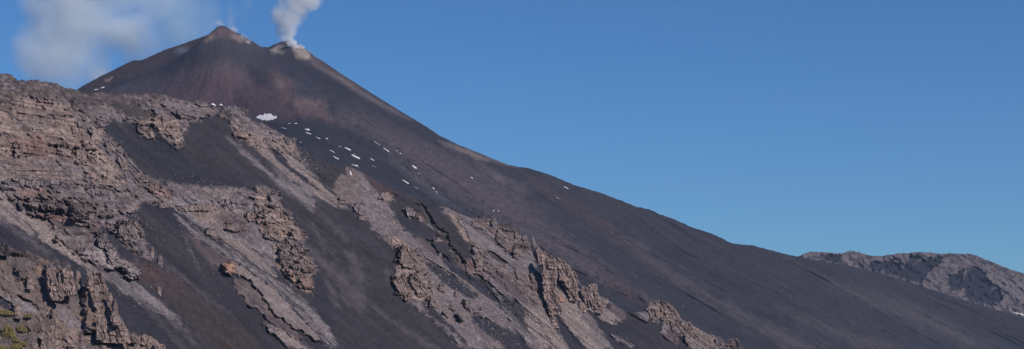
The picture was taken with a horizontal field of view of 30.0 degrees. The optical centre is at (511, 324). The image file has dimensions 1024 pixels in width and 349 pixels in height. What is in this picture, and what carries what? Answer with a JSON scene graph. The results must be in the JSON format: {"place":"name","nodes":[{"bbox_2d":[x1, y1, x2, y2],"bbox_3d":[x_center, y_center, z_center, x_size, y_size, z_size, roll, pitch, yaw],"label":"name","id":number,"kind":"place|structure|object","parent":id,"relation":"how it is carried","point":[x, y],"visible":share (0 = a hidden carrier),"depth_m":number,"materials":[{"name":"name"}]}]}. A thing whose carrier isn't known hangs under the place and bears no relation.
{"place":"outdoors","nodes":[
{"label":"outdoors","id":0,"kind":"place"},
{"bbox_2d":[77,35,207,92],"bbox_3d":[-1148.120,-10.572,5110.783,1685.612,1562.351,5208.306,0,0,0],"label":"volcano shoulder","id":1,"kind":"object","parent":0,"point":[130,71],"visible":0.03,"depth_m":5026.56},
{"bbox_2d":[0,73,726,348],"bbox_3d":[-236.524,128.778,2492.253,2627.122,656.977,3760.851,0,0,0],"label":"hillside","id":2,"kind":"structure","parent":0,"point":[41,118],"depth_m":1459.06,"materials":[{"name":"stone"}]},
{"bbox_2d":[0,94,14,111],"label":"rock outcrop","id":3,"kind":"object","parent":2,"relation":"on","point":[5,101],"visible":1,"depth_m":1432.24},
{"bbox_2d":[11,140,22,159],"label":"rock outcrop","id":4,"kind":"object","parent":2,"relation":"on","point":[17,146],"visible":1,"depth_m":1356.96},
{"bbox_2d":[5,167,54,171],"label":"lava ledge","id":5,"kind":"object","parent":2,"relation":"on","point":[33,169],"visible":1,"depth_m":1336.23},
{"bbox_2d":[2,177,63,188],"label":"lava ledge","id":6,"kind":"object","parent":2,"relation":"on","point":[28,182],"visible":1,"depth_m":1312.85,"materials":[{"name":"stone"}]},
{"bbox_2d":[27,195,40,211],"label":"rock outcrop","id":7,"kind":"object","parent":2,"relation":"on","point":[33,204],"visible":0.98,"depth_m":1284.02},
{"bbox_2d":[38,199,55,214],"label":"rock outcrop","id":8,"kind":"object","parent":2,"relation":"on","point":[48,205],"visible":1,"depth_m":1284.09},
{"bbox_2d":[55,201,69,216],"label":"rock outcrop","id":9,"kind":"object","parent":2,"relation":"on","point":[63,208],"visible":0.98,"depth_m":1294.19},
{"bbox_2d":[56,139,72,158],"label":"rock outcrop","id":10,"kind":"object","parent":2,"relation":"on","point":[63,148],"visible":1,"depth_m":1400.19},
{"bbox_2d":[71,123,81,133],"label":"rock outcrop","id":11,"kind":"object","parent":2,"relation":"on","point":[76,128],"visible":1,"depth_m":1455.77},
{"bbox_2d":[64,200,89,222],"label":"rock outcrop","id":12,"kind":"object","parent":2,"relation":"on","point":[77,211],"visible":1,"depth_m":1296.01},
{"bbox_2d":[69,97,86,110],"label":"rock outcrop","id":13,"kind":"object","parent":2,"relation":"on","point":[77,105],"visible":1,"depth_m":1505.82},
{"bbox_2d":[0,243,165,348],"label":"rocky spur","id":14,"kind":"structure","parent":2,"relation":"attached to","point":[85,298],"depth_m":987.78,"materials":[{"name":"stone"}]},
{"bbox_2d":[0,242,10,255],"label":"rock tower","id":15,"kind":"structure","parent":14,"relation":"on","point":[5,250],"depth_m":1011.65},
{"bbox_2d":[0,310,14,315],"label":"cushion shrub","id":16,"kind":"object","parent":14,"relation":"on","point":[8,312],"visible":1,"depth_m":964.92,"materials":[{"name":"green plant"}]},
{"bbox_2d":[0,323,15,337],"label":"cushion shrub","id":17,"kind":"object","parent":14,"relation":"on","point":[8,330],"visible":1,"depth_m":950.30,"materials":[{"name":"green plant"}]},
{"bbox_2d":[10,343,22,348],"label":"cushion shrub","id":18,"kind":"object","parent":14,"relation":"on","point":[16,346],"visible":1,"depth_m":942.31,"materials":[{"name":"green plant"}]},
{"bbox_2d":[13,303,21,318],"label":"rock tower","id":19,"kind":"structure","parent":14,"relation":"on","point":[17,312],"depth_m":968.82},
{"bbox_2d":[15,325,27,331],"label":"cushion shrub","id":20,"kind":"object","parent":14,"relation":"on","point":[21,328],"visible":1,"depth_m":959.36,"materials":[{"name":"green plant"}]},
{"bbox_2d":[26,274,33,288],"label":"rock tower","id":21,"kind":"structure","parent":14,"relation":"on","point":[30,284],"depth_m":995.85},
{"bbox_2d":[45,268,62,300],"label":"rock tower","id":22,"kind":"structure","parent":14,"relation":"on","point":[54,290],"depth_m":996.34,"materials":[{"name":"stone"}]},
{"bbox_2d":[49,260,59,269],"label":"rock tower","id":23,"kind":"structure","parent":14,"relation":"on","point":[54,265],"depth_m":1017.34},
{"bbox_2d":[58,273,63,299],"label":"rock tower","id":24,"kind":"structure","parent":14,"relation":"on","point":[59,281],"depth_m":997.10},
{"bbox_2d":[61,264,74,295],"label":"rock tower","id":25,"kind":"structure","parent":14,"relation":"on","point":[68,286],"depth_m":1003.63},
{"bbox_2d":[0,256,137,348],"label":"scree","id":26,"kind":"structure","parent":14,"relation":"on","point":[44,313],"depth_m":982.01,"materials":[{"name":"stone"}]},
{"bbox_2d":[76,271,81,289],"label":"rock tower","id":27,"kind":"structure","parent":14,"relation":"on","point":[78,282],"depth_m":1017.52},
{"bbox_2d":[86,270,92,288],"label":"rock tower","id":28,"kind":"structure","parent":14,"relation":"on","point":[89,279],"depth_m":1011.28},
{"bbox_2d":[93,285,100,306],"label":"rock tower","id":29,"kind":"structure","parent":14,"relation":"on","point":[96,302],"depth_m":997.80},
{"bbox_2d":[96,316,106,339],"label":"rock tower","id":30,"kind":"structure","parent":14,"relation":"on","point":[101,333],"depth_m":976.43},
{"bbox_2d":[90,271,130,343],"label":"rock tower","id":31,"kind":"structure","parent":14,"relation":"on","point":[117,334],"depth_m":991.57,"materials":[{"name":"stone"}]},
{"bbox_2d":[108,292,112,307],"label":"rock tower","id":32,"kind":"structure","parent":14,"relation":"on","point":[110,298],"depth_m":998.12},
{"bbox_2d":[112,299,120,325],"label":"rock tower","id":33,"kind":"structure","parent":14,"relation":"on","point":[116,321],"depth_m":986.91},
{"bbox_2d":[131,333,138,342],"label":"rock outcrop","id":34,"kind":"object","parent":14,"relation":"on","point":[134,337],"visible":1,"depth_m":988.16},
{"bbox_2d":[140,334,148,344],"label":"rock outcrop","id":35,"kind":"object","parent":14,"relation":"on","point":[144,340],"visible":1,"depth_m":991.67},
{"bbox_2d":[148,336,153,347],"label":"rock outcrop","id":36,"kind":"object","parent":14,"relation":"on","point":[150,342],"visible":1,"depth_m":992.76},
{"bbox_2d":[72,143,96,165],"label":"rock outcrop","id":37,"kind":"object","parent":2,"relation":"on","point":[82,155],"visible":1,"depth_m":1408.86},
{"bbox_2d":[75,219,100,228],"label":"lava ledge","id":38,"kind":"object","parent":2,"relation":"on","point":[88,222],"visible":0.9,"depth_m":1296.84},
{"bbox_2d":[77,246,99,257],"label":"rock outcrop","id":39,"kind":"object","parent":2,"relation":"on","point":[91,251],"visible":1,"depth_m":1259.69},
{"bbox_2d":[81,115,96,123],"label":"rock outcrop","id":40,"kind":"object","parent":2,"relation":"on","point":[88,119],"visible":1,"depth_m":1489.81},
{"bbox_2d":[85,184,104,197],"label":"rock","id":41,"kind":"object","parent":2,"relation":"on","point":[92,191],"visible":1,"depth_m":1358.29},
{"bbox_2d":[87,125,106,143],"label":"rock outcrop","id":42,"kind":"object","parent":2,"relation":"on","point":[98,133],"visible":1,"depth_m":1469.88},
{"bbox_2d":[95,231,110,248],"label":"rock outcrop","id":43,"kind":"object","parent":2,"relation":"on","point":[102,241],"visible":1,"depth_m":1283.03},
{"bbox_2d":[96,116,109,126],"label":"rock outcrop","id":44,"kind":"object","parent":2,"relation":"on","point":[103,121],"visible":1,"depth_m":1501.72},
{"bbox_2d":[95,212,114,217],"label":"lava ledge","id":45,"kind":"object","parent":2,"relation":"on","point":[109,215],"visible":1,"depth_m":1329.09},
{"bbox_2d":[104,246,120,266],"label":"rock outcrop","id":46,"kind":"object","parent":2,"relation":"on","point":[112,253],"visible":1,"depth_m":1269.52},
{"bbox_2d":[104,140,120,154],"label":"rock outcrop","id":47,"kind":"object","parent":2,"relation":"on","point":[112,147],"visible":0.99,"depth_m":1465.49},
{"bbox_2d":[117,152,129,173],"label":"rock outcrop","id":48,"kind":"object","parent":2,"relation":"on","point":[123,163],"visible":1,"depth_m":1442.94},
{"bbox_2d":[115,218,144,241],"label":"rock outcrop","id":49,"kind":"object","parent":2,"relation":"on","point":[128,230],"visible":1,"depth_m":1321.17,"materials":[{"name":"stone"}]},
{"bbox_2d":[117,263,142,279],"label":"rock outcrop","id":50,"kind":"object","parent":2,"relation":"on","point":[132,272],"visible":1,"depth_m":1259.99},
{"bbox_2d":[137,174,150,182],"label":"rock","id":51,"kind":"object","parent":2,"relation":"on","point":[144,179],"visible":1,"depth_m":1432.90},
{"bbox_2d":[136,123,154,140],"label":"rock outcrop","id":52,"kind":"object","parent":2,"relation":"on","point":[146,132],"visible":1,"depth_m":1526.25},
{"bbox_2d":[151,114,167,130],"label":"rock outcrop","id":53,"kind":"object","parent":2,"relation":"on","point":[159,123],"visible":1,"depth_m":1557.28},
{"bbox_2d":[149,184,170,197],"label":"rock outcrop","id":54,"kind":"object","parent":2,"relation":"on","point":[157,191],"visible":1,"depth_m":1425.80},
{"bbox_2d":[153,200,168,208],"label":"rock outcrop","id":55,"kind":"object","parent":2,"relation":"on","point":[162,204],"visible":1,"depth_m":1403.50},
{"bbox_2d":[149,110,175,113],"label":"lava ledge","id":56,"kind":"object","parent":2,"relation":"on","point":[161,112],"visible":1,"depth_m":1584.04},
{"bbox_2d":[165,126,183,139],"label":"rock outcrop","id":57,"kind":"object","parent":2,"relation":"on","point":[173,132],"visible":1,"depth_m":1553.77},
{"bbox_2d":[175,203,217,211],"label":"lava ledge","id":58,"kind":"object","parent":2,"relation":"on","point":[196,207],"visible":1,"depth_m":1431.37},
{"bbox_2d":[195,100,208,107],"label":"rock outcrop","id":59,"kind":"object","parent":2,"relation":"on","point":[203,104],"visible":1,"depth_m":1661.99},
{"bbox_2d":[7,151,414,346],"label":"scree","id":60,"kind":"structure","parent":2,"relation":"on","point":[243,287],"depth_m":1356.38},
{"bbox_2d":[205,227,220,241],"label":"rock outcrop","id":61,"kind":"object","parent":2,"relation":"on","point":[211,232],"visible":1,"depth_m":1399.30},
{"bbox_2d":[190,185,260,199],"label":"scree","id":62,"kind":"structure","parent":2,"relation":"on","point":[222,193],"depth_m":1483.59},
{"bbox_2d":[221,262,238,272],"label":"rock outcrop","id":63,"kind":"object","parent":2,"relation":"on","point":[230,267],"visible":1,"depth_m":1341.77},
{"bbox_2d":[218,196,248,210],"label":"lava ledge","id":64,"kind":"object","parent":2,"relation":"on","point":[232,203],"visible":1,"depth_m":1475.50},
{"bbox_2d":[223,224,245,232],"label":"lava ledge","id":65,"kind":"object","parent":2,"relation":"on","point":[234,227],"visible":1,"depth_m":1427.63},
{"bbox_2d":[222,105,249,115],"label":"rock outcrop","id":66,"kind":"object","parent":2,"relation":"on","point":[235,110],"visible":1,"depth_m":1692.29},
{"bbox_2d":[232,130,251,138],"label":"rock outcrop","id":67,"kind":"object","parent":2,"relation":"on","point":[244,134],"visible":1,"depth_m":1635.79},
{"bbox_2d":[244,209,255,221],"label":"rock outcrop","id":68,"kind":"object","parent":2,"relation":"on","point":[250,216],"visible":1,"depth_m":1466.71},
{"bbox_2d":[0,101,521,348],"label":"scree","id":69,"kind":"structure","parent":2,"relation":"on","point":[261,204],"depth_m":1504.84,"materials":[{"name":"stone"}]},
{"bbox_2d":[264,230,281,239],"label":"rock outcrop","id":70,"kind":"object","parent":2,"relation":"on","point":[269,234],"visible":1,"depth_m":1448.60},
{"bbox_2d":[265,225,280,230],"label":"rock outcrop","id":71,"kind":"object","parent":2,"relation":"on","point":[271,227],"visible":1,"depth_m":1462.73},
{"bbox_2d":[257,208,289,223],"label":"rock buttress","id":72,"kind":"object","parent":2,"relation":"on","point":[273,216],"visible":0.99,"depth_m":1483.00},
{"bbox_2d":[268,190,282,209],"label":"rock outcrop","id":73,"kind":"object","parent":2,"relation":"on","point":[275,198],"visible":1,"depth_m":1522.82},
{"bbox_2d":[278,245,291,264],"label":"rock buttress","id":74,"kind":"object","parent":2,"relation":"on","point":[284,253],"visible":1,"depth_m":1422.08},
{"bbox_2d":[283,136,296,145],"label":"rock outcrop","id":75,"kind":"object","parent":2,"relation":"on","point":[289,141],"visible":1,"depth_m":1685.72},
{"bbox_2d":[286,209,293,219],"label":"rock buttress","id":76,"kind":"object","parent":2,"relation":"on","point":[289,214],"visible":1,"depth_m":1509.00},
{"bbox_2d":[288,228,306,240],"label":"rock outcrop","id":77,"kind":"object","parent":2,"relation":"on","point":[297,235],"visible":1,"depth_m":1473.76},
{"bbox_2d":[287,244,309,256],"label":"rock buttress","id":78,"kind":"object","parent":2,"relation":"on","point":[296,250],"visible":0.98,"depth_m":1440.01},
{"bbox_2d":[288,261,319,272],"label":"rock buttress","id":79,"kind":"object","parent":2,"relation":"on","point":[303,267],"visible":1,"depth_m":1410.94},
{"bbox_2d":[296,255,313,263],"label":"rock buttress","id":80,"kind":"object","parent":2,"relation":"on","point":[305,259],"visible":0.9,"depth_m":1431.92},
{"bbox_2d":[297,276,313,289],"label":"rock outcrop","id":81,"kind":"object","parent":2,"relation":"on","point":[306,283],"visible":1,"depth_m":1392.28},
{"bbox_2d":[338,197,350,204],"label":"rock outcrop","id":82,"kind":"object","parent":2,"relation":"on","point":[343,201],"visible":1,"depth_m":1610.19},
{"bbox_2d":[353,202,365,215],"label":"rock outcrop","id":83,"kind":"object","parent":2,"relation":"on","point":[360,210],"visible":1,"depth_m":1609.01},
{"bbox_2d":[0,149,725,348],"bbox_3d":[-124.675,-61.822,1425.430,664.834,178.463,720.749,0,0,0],"label":"scree","id":84,"kind":"structure","parent":2,"relation":"on","point":[431,274],"depth_m":1557.15,"materials":[{"name":"stone"}]},
{"bbox_2d":[378,191,395,201],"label":"rock outcrop","id":85,"kind":"object","parent":2,"relation":"on","point":[386,196],"visible":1,"depth_m":1677.21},
{"bbox_2d":[391,273,410,298],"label":"rock outcrop","id":86,"kind":"object","parent":2,"relation":"on","point":[402,286],"visible":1,"depth_m":1482.79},
{"bbox_2d":[403,206,415,218],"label":"rock outcrop","id":87,"kind":"object","parent":2,"relation":"on","point":[409,211],"visible":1,"depth_m":1670.21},
{"bbox_2d":[395,244,425,270],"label":"rock outcrop","id":88,"kind":"object","parent":2,"relation":"on","point":[410,257],"visible":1,"depth_m":1553.15,"materials":[{"name":"stone"}]},
{"bbox_2d":[413,213,425,222],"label":"rock outcrop","id":89,"kind":"object","parent":2,"relation":"on","point":[420,218],"visible":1,"depth_m":1672.47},
{"bbox_2d":[407,270,433,297],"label":"rock outcrop","id":90,"kind":"object","parent":2,"relation":"on","point":[419,281],"visible":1,"depth_m":1506.74,"materials":[{"name":"stone"}]},
{"bbox_2d":[426,297,440,308],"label":"rock outcrop","id":91,"kind":"object","parent":2,"relation":"on","point":[434,302],"visible":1,"depth_m":1486.95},
{"bbox_2d":[438,283,446,293],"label":"rock outcrop","id":92,"kind":"object","parent":2,"relation":"on","point":[442,288],"visible":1,"depth_m":1529.65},
{"bbox_2d":[423,255,498,304],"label":"ledge","id":93,"kind":"object","parent":2,"relation":"on","point":[443,267],"visible":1,"depth_m":1577.60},
{"bbox_2d":[462,257,474,272],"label":"rock outcrop","id":94,"kind":"object","parent":2,"relation":"on","point":[469,265],"visible":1,"depth_m":1617.38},
{"bbox_2d":[462,299,482,316],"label":"rock outcrop","id":95,"kind":"object","parent":2,"relation":"on","point":[471,306],"visible":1,"depth_m":1522.30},
{"bbox_2d":[473,257,487,274],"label":"rock outcrop","id":96,"kind":"object","parent":2,"relation":"on","point":[480,265],"visible":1,"depth_m":1628.44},
{"bbox_2d":[475,215,492,221],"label":"rock outcrop","id":97,"kind":"object","parent":2,"relation":"on","point":[483,218],"visible":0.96,"depth_m":1758.59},
{"bbox_2d":[495,227,502,243],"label":"rock outcrop","id":98,"kind":"object","parent":2,"relation":"on","point":[499,233],"visible":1,"depth_m":1731.95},
{"bbox_2d":[498,223,517,231],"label":"rock outcrop","id":99,"kind":"object","parent":2,"relation":"on","point":[508,227],"visible":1,"depth_m":1767.39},
{"bbox_2d":[514,269,521,279],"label":"rock outcrop","id":100,"kind":"object","parent":2,"relation":"on","point":[518,274],"visible":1,"depth_m":1651.72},
{"bbox_2d":[512,242,527,258],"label":"rock outcrop","id":101,"kind":"object","parent":2,"relation":"on","point":[520,251],"visible":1,"depth_m":1714.34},
{"bbox_2d":[528,271,539,290],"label":"rock outcrop","id":102,"kind":"object","parent":2,"relation":"on","point":[534,277],"visible":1,"depth_m":1661.19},
{"bbox_2d":[532,236,537,258],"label":"rock tower","id":103,"kind":"structure","parent":2,"relation":"on","point":[534,245],"depth_m":1748.08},
{"bbox_2d":[536,246,542,264],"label":"rock tower","id":104,"kind":"structure","parent":2,"relation":"on","point":[539,252],"depth_m":1731.38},
{"bbox_2d":[541,250,562,314],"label":"rock tower","id":105,"kind":"structure","parent":2,"relation":"on","point":[549,265],"depth_m":1644.01,"materials":[{"name":"stone"}]},
{"bbox_2d":[550,311,558,328],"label":"rock tower","id":106,"kind":"structure","parent":2,"relation":"on","point":[554,322],"depth_m":1589.07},
{"bbox_2d":[556,257,578,300],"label":"rock tower","id":107,"kind":"structure","parent":2,"relation":"on","point":[567,279],"depth_m":1692.24,"materials":[{"name":"stone"}]},
{"bbox_2d":[579,300,586,312],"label":"rock tower","id":108,"kind":"structure","parent":2,"relation":"on","point":[583,308],"depth_m":1659.89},
{"bbox_2d":[581,286,590,307],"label":"rock tower","id":109,"kind":"structure","parent":2,"relation":"on","point":[585,295],"depth_m":1684.96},
{"bbox_2d":[588,284,603,313],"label":"rock tower","id":110,"kind":"structure","parent":2,"relation":"on","point":[595,302],"depth_m":1685.74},
{"bbox_2d":[600,297,608,308],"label":"rock outcrop","id":111,"kind":"object","parent":2,"relation":"on","point":[604,302],"visible":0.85,"depth_m":1701.20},
{"bbox_2d":[646,302,659,323],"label":"rock tower","id":112,"kind":"structure","parent":2,"relation":"on","point":[652,309],"depth_m":1740.39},
{"bbox_2d":[654,301,680,326],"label":"rock tower","id":113,"kind":"structure","parent":2,"relation":"on","point":[668,312],"depth_m":1756.14,"materials":[{"name":"stone"}]},
{"bbox_2d":[669,321,686,336],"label":"rock outcrop","id":114,"kind":"object","parent":2,"relation":"on","point":[678,330],"visible":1,"depth_m":1735.64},
{"bbox_2d":[686,322,693,332],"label":"rock outcrop","id":115,"kind":"object","parent":2,"relation":"on","point":[689,326],"visible":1,"depth_m":1751.45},
{"bbox_2d":[683,334,697,348],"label":"rock outcrop","id":116,"kind":"object","parent":2,"relation":"on","point":[690,341],"visible":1,"depth_m":1715.11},
{"bbox_2d":[715,336,724,348],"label":"rock outcrop","id":117,"kind":"object","parent":2,"relation":"on","point":[719,342],"visible":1,"depth_m":1750.42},
{"bbox_2d":[725,338,742,348],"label":"rock outcrop","id":118,"kind":"object","parent":2,"relation":"on","point":[732,343],"visible":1,"depth_m":1764.87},
{"bbox_2d":[0,0,1023,272],"label":"sky","id":119,"kind":"structure","parent":0,"point":[789,127],"materials":[{"name":"blue"}]},
{"bbox_2d":[105,26,1023,348],"bbox_3d":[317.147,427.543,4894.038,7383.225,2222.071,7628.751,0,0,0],"label":"volcano slope","id":120,"kind":"structure","parent":0,"point":[609,246],"depth_m":3749.68,"materials":[{"name":"grey stone"}]},
{"bbox_2d":[256,113,276,120],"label":"snow patch","id":121,"kind":"object","parent":120,"relation":"on","point":[266,117],"visible":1,"depth_m":3848.93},
{"bbox_2d":[797,251,1023,316],"bbox_3d":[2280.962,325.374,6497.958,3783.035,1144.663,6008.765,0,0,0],"label":"ridge","id":122,"kind":"structure","parent":0,"point":[974,279],"depth_m":6292.24,"materials":[{"name":"grey stone"}]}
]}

